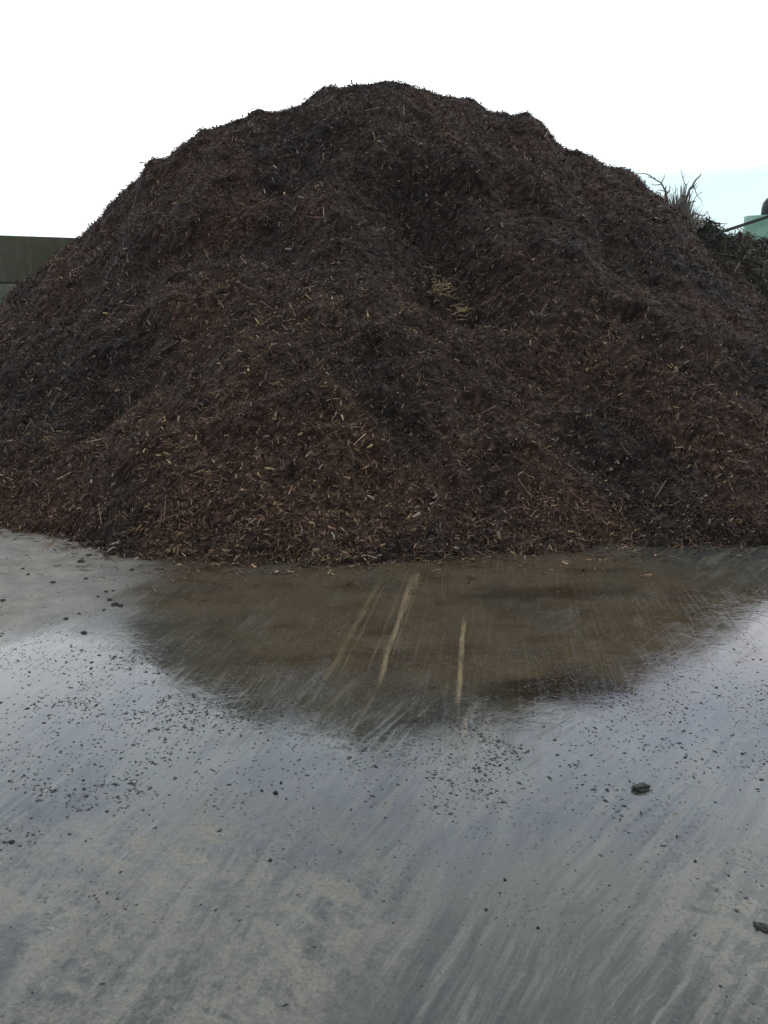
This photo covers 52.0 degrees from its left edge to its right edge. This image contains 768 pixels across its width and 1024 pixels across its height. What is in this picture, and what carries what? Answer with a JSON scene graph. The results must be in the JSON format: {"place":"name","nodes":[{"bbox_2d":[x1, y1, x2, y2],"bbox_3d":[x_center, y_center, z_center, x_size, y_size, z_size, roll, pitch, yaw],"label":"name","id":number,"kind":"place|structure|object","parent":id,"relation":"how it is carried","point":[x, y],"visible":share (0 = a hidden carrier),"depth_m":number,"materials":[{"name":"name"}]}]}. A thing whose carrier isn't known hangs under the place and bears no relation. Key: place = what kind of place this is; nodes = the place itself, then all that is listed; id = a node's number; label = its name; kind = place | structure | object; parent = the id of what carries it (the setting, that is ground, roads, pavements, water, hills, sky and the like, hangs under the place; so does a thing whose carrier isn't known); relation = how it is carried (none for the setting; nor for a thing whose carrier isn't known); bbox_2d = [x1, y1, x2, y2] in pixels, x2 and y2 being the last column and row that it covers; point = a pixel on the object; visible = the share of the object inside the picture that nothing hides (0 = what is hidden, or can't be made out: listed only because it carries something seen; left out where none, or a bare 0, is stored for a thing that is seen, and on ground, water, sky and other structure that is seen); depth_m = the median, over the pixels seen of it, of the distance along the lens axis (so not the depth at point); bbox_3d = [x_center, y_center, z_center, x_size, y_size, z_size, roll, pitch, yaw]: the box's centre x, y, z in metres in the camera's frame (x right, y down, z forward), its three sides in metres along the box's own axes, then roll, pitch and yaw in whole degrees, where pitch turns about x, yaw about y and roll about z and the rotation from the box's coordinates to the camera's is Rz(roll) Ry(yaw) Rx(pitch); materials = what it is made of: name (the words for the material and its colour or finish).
{"place":"outdoors","nodes":[
{"label":"outdoors","id":0,"kind":"place"},
{"bbox_2d":[0,527,767,1023],"bbox_3d":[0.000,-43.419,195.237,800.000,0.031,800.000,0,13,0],"label":"ground","id":1,"kind":"structure","parent":0,"point":[592,949],"depth_m":2.79,"materials":[{"name":"grey concrete"}]},
{"bbox_2d":[0,235,75,307],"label":"block wall","id":2,"kind":"structure","parent":1,"relation":"on","point":[21,257],"depth_m":13.79,"materials":[{"name":"concrete"}]},
{"bbox_2d":[0,75,767,598],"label":"mulch pile","id":3,"kind":"object","parent":1,"relation":"on","point":[288,263],"visible":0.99,"depth_m":7.30,"materials":[{"name":"brown wood"}]},
{"bbox_2d":[422,265,474,319],"bbox_3d":[0.709,-2.318,8.265,0.463,0.602,0.827,-12,18,-42],"label":"straw tuft","id":4,"kind":"object","parent":3,"relation":"on","point":[441,288],"visible":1,"depth_m":8.27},
{"bbox_2d":[0,537,767,1023],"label":"grit","id":5,"kind":"object","parent":1,"relation":"on","point":[408,703],"visible":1,"depth_m":3.36,"materials":[{"name":"black gravel"}]},
{"bbox_2d":[631,782,650,791],"bbox_3d":[0.920,0.982,2.815,0.075,0.022,0.046,-2,13,-8],"label":"stone","id":6,"kind":"object","parent":1,"relation":"on","point":[642,787],"visible":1,"depth_m":2.80,"materials":[{"name":"grey stone"}]},
{"bbox_2d":[696,211,767,299],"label":"brush heap","id":7,"kind":"object","parent":1,"relation":"on","point":[745,263],"visible":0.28,"depth_m":13.45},
{"bbox_2d":[667,183,727,234],"bbox_3d":[5.414,-5.369,14.048,1.817,1.019,1.011,0,13,0],"label":"twig tuft","id":8,"kind":"object","parent":7,"relation":"on","point":[682,207],"visible":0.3,"depth_m":13.85,"materials":[{"name":"grey plant"}]},
{"bbox_2d":[634,173,668,202],"bbox_3d":[4.648,-5.500,13.787,0.671,0.839,0.422,-6,14,-23],"label":"dead branch","id":9,"kind":"object","parent":8,"relation":"on","point":[664,190],"visible":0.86,"depth_m":13.78,"materials":[{"name":"grey wood"}]},
{"bbox_2d":[684,174,700,204],"bbox_3d":[5.431,-5.522,13.941,0.222,0.900,0.365,7,15,29],"label":"dead branch","id":10,"kind":"object","parent":8,"relation":"on","point":[688,192],"visible":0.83,"depth_m":13.88,"materials":[{"name":"grey wood"}]},
{"bbox_2d":[727,198,767,241],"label":"screening machine","id":11,"kind":"object","parent":1,"relation":"on","point":[755,224],"visible":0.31,"depth_m":17.02,"materials":[{"name":"green paint"}]},
{"bbox_2d":[753,921,767,932],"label":"stone","id":12,"kind":"object","parent":1,"relation":"on","point":[761,926],"visible":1,"depth_m":2.16,"materials":[{"name":"grey stone"}]},
{"bbox_2d":[0,0,767,237],"label":"sky","id":13,"kind":"structure","parent":0,"point":[91,91],"materials":[{"name":"white"}]}
]}

